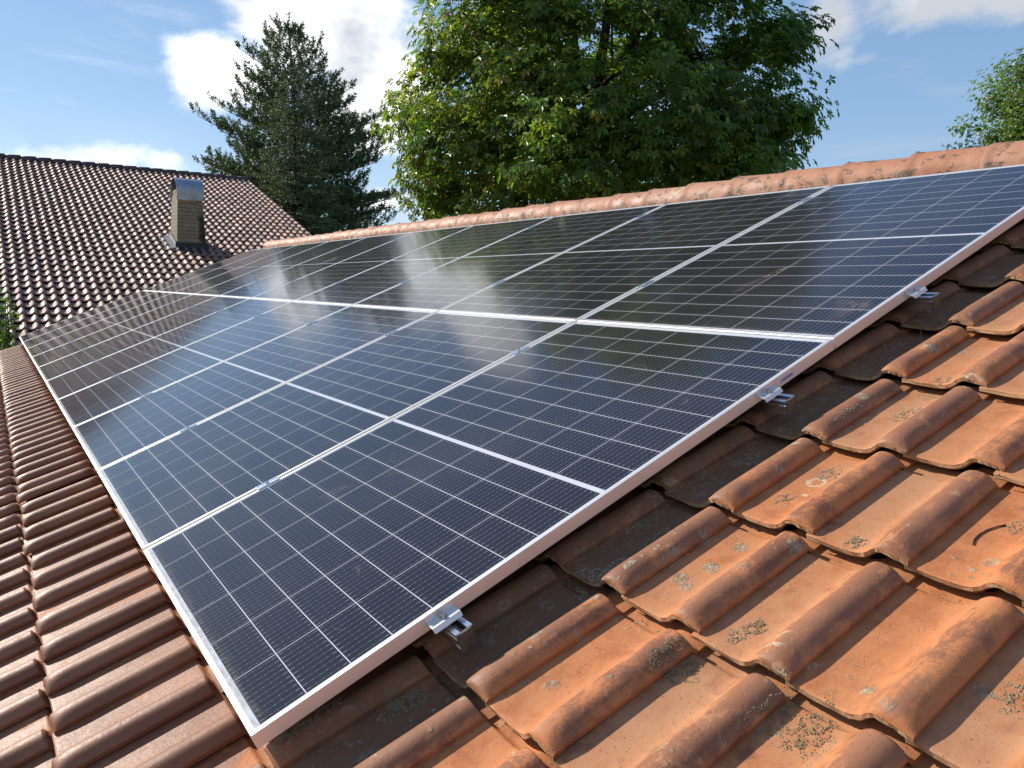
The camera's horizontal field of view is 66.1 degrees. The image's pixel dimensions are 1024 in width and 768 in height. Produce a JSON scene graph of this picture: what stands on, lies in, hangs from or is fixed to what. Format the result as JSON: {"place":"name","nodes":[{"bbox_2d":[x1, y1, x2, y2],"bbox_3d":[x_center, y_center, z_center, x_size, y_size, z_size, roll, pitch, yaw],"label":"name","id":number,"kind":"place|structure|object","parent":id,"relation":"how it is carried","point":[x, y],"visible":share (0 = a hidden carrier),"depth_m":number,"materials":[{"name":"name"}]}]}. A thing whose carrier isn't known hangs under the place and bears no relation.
{"place":"outdoors","nodes":[
{"label":"outdoors","id":0,"kind":"place"},
{"bbox_2d":[0,0,1023,230],"label":"sky","id":1,"kind":"structure","parent":0,"point":[97,81],"materials":[{"name":"blue"}]},
{"label":"ground","id":2,"kind":"structure","parent":0,"visible":0},
{"bbox_2d":[0,288,22,350],"bbox_3d":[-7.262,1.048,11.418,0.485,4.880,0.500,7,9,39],"label":"shrub","id":3,"kind":"object","parent":2,"relation":"on","point":[6,335],"visible":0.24,"depth_m":11.20,"materials":[{"name":"green plant"}]},
{"bbox_2d":[0,153,312,347],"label":"farmhouse","id":4,"kind":"object","parent":2,"relation":"on","point":[77,237],"visible":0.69,"depth_m":17.95,"materials":[{"name":"brown tile"}]},
{"bbox_2d":[189,10,404,232],"bbox_3d":[-9.652,-7.743,35.044,9.381,16.666,9.377,3,7,12],"label":"pine tree","id":5,"kind":"object","parent":2,"relation":"on","point":[341,143],"visible":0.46,"depth_m":33.23,"materials":[{"name":"green plant"}]},
{"bbox_2d":[246,60,352,235],"bbox_3d":[-8.179,-5.370,29.493,5.226,13.318,5.240,-3,8,-33],"label":"spruce tree","id":6,"kind":"object","parent":2,"relation":"on","point":[296,213],"visible":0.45,"depth_m":28.86,"materials":[{"name":"green plant"}]},
{"bbox_2d":[0,140,1023,767],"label":"house","id":7,"kind":"structure","parent":2,"relation":"on","point":[816,580],"depth_m":1.62,"materials":[{"name":"ceramic"}]},
{"bbox_2d":[53,329,478,652],"bbox_3d":[-3.308,-0.159,6.303,0.082,0.080,11.626,-29,21,-28],"label":"mounting rail","id":8,"kind":"object","parent":7,"relation":"attached to","point":[446,620],"visible":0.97,"depth_m":1.54,"materials":[{"name":"metal"}]},
{"bbox_2d":[19,291,156,341],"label":"solar panel","id":9,"kind":"object","parent":8,"relation":"attached to","point":[73,319],"visible":0.85,"depth_m":10.77,"materials":[{"name":"glass"}]},
{"bbox_2d":[22,292,170,348],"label":"solar panel","id":10,"kind":"object","parent":8,"relation":"attached to","point":[40,339],"visible":0.83,"depth_m":9.82,"materials":[{"name":"glass"}]},
{"bbox_2d":[26,293,192,356],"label":"solar panel","id":11,"kind":"object","parent":8,"relation":"attached to","point":[97,326],"visible":0.84,"depth_m":8.86,"materials":[{"name":"glass"}]},
{"bbox_2d":[31,294,216,367],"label":"solar panel","id":12,"kind":"object","parent":8,"relation":"attached to","point":[77,345],"visible":0.83,"depth_m":7.90,"materials":[{"name":"glass"}]},
{"bbox_2d":[37,296,249,380],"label":"solar panel","id":13,"kind":"object","parent":8,"relation":"attached to","point":[78,359],"visible":0.84,"depth_m":6.94,"materials":[{"name":"glass"}]},
{"bbox_2d":[45,298,292,399],"bbox_3d":[-2.641,-0.310,6.047,1.722,0.030,1.134,-29,21,-28],"label":"solar panel","id":14,"kind":"object","parent":8,"relation":"attached to","point":[88,375],"visible":0.85,"depth_m":5.97,"materials":[{"name":"glass"}]},
{"bbox_2d":[56,301,350,429],"bbox_3d":[-2.004,-0.184,5.095,1.722,0.030,1.134,-29,21,-28],"label":"solar panel","id":15,"kind":"object","parent":8,"relation":"attached to","point":[106,396],"visible":0.84,"depth_m":5.01,"materials":[{"name":"glass"}]},
{"bbox_2d":[72,305,436,472],"bbox_3d":[-1.367,-0.057,4.143,1.722,0.030,1.134,-29,21,-28],"label":"solar panel","id":16,"kind":"object","parent":8,"relation":"attached to","point":[109,438],"visible":0.85,"depth_m":4.04,"materials":[{"name":"glass"}]},
{"bbox_2d":[97,311,574,555],"bbox_3d":[-0.731,0.069,3.192,1.722,0.030,1.134,-29,21,-28],"label":"solar panel","id":17,"kind":"object","parent":8,"relation":"attached to","point":[168,487],"visible":0.85,"depth_m":3.05,"materials":[{"name":"glass"}]},
{"bbox_2d":[143,321,834,748],"bbox_3d":[-0.094,0.196,2.240,1.722,0.030,1.135,-29,21,-28],"label":"solar panel","id":18,"kind":"object","parent":8,"relation":"attached to","point":[297,595],"visible":1,"depth_m":2.01,"materials":[{"name":"glass"}]},
{"bbox_2d":[135,298,797,415],"bbox_3d":[-2.506,-0.600,6.781,0.093,0.080,11.626,-29,21,-28],"label":"mounting rail","id":19,"kind":"object","parent":7,"relation":"attached to","point":[774,400],"visible":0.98,"depth_m":2.01,"materials":[{"name":"metal"}]},
{"bbox_2d":[256,197,811,253],"bbox_3d":[-1.126,-1.360,7.603,0.093,0.080,11.626,-29,21,-28],"label":"mounting rail","id":20,"kind":"object","parent":7,"relation":"attached to","point":[803,200],"visible":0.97,"depth_m":4.74,"materials":[{"name":"metal"}]},
{"bbox_2d":[182,279,941,310],"bbox_3d":[-1.969,-0.896,7.101,0.083,0.080,11.626,-29,21,-28],"label":"mounting rail","id":21,"kind":"object","parent":7,"relation":"attached to","point":[920,298],"visible":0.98,"depth_m":2.34,"materials":[{"name":"metal"}]},
{"bbox_2d":[143,248,269,290],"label":"solar panel","id":22,"kind":"object","parent":21,"relation":"attached to","point":[177,280],"visible":0.73,"depth_m":11.58,"materials":[{"name":"glass"}]},
{"bbox_2d":[157,245,296,292],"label":"solar panel","id":23,"kind":"object","parent":21,"relation":"attached to","point":[220,270],"visible":0.72,"depth_m":10.62,"materials":[{"name":"glass"}]},
{"bbox_2d":[174,241,328,293],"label":"solar panel","id":24,"kind":"object","parent":21,"relation":"attached to","point":[240,271],"visible":0.71,"depth_m":9.66,"materials":[{"name":"glass"}]},
{"bbox_2d":[195,237,365,295],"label":"solar panel","id":25,"kind":"object","parent":21,"relation":"attached to","point":[267,270],"visible":0.73,"depth_m":8.70,"materials":[{"name":"glass"}]},
{"bbox_2d":[220,232,412,297],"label":"solar panel","id":26,"kind":"object","parent":21,"relation":"attached to","point":[281,278],"visible":0.73,"depth_m":7.74,"materials":[{"name":"glass"}]},
{"bbox_2d":[253,225,473,300],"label":"solar panel","id":27,"kind":"object","parent":21,"relation":"attached to","point":[304,286],"visible":0.73,"depth_m":6.78,"materials":[{"name":"glass"}]},
{"bbox_2d":[295,216,554,305],"bbox_3d":[-0.663,-0.921,5.894,1.722,0.030,1.134,-29,21,-28],"label":"solar panel","id":28,"kind":"object","parent":21,"relation":"attached to","point":[362,286],"visible":0.73,"depth_m":5.82,"materials":[{"name":"glass"}]},
{"bbox_2d":[354,204,665,311],"bbox_3d":[-0.027,-0.795,4.942,1.722,0.030,1.134,-29,21,-28],"label":"solar panel","id":29,"kind":"object","parent":21,"relation":"attached to","point":[455,281],"visible":0.73,"depth_m":4.85,"materials":[{"name":"glass"}]},
{"bbox_2d":[440,186,830,321],"bbox_3d":[0.610,-0.668,3.990,1.722,0.030,1.134,-29,21,-28],"label":"solar panel","id":30,"kind":"object","parent":21,"relation":"attached to","point":[581,281],"visible":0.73,"depth_m":3.88,"materials":[{"name":"glass"}]},
{"bbox_2d":[578,164,1023,347],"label":"solar panel","id":31,"kind":"object","parent":21,"relation":"attached to","point":[840,264],"visible":0.84,"depth_m":2.87,"materials":[{"name":"glass"}]},
{"bbox_2d":[972,524,1005,544],"bbox_3d":[0.874,0.276,1.451,0.089,0.030,0.015,-2,7,-24],"label":"twig","id":32,"kind":"object","parent":7,"relation":"on","point":[987,530],"visible":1,"depth_m":1.46,"materials":[{"name":"brown wood"}]},
{"bbox_2d":[370,0,839,221],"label":"chestnut tree","id":33,"kind":"object","parent":2,"relation":"on","point":[706,129],"visible":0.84,"depth_m":11.53,"materials":[{"name":"green plant"}]},
{"bbox_2d":[941,47,1023,149],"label":"oak tree","id":34,"kind":"object","parent":2,"relation":"on","point":[1011,117],"visible":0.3,"depth_m":18.10,"materials":[{"name":"green plant"}]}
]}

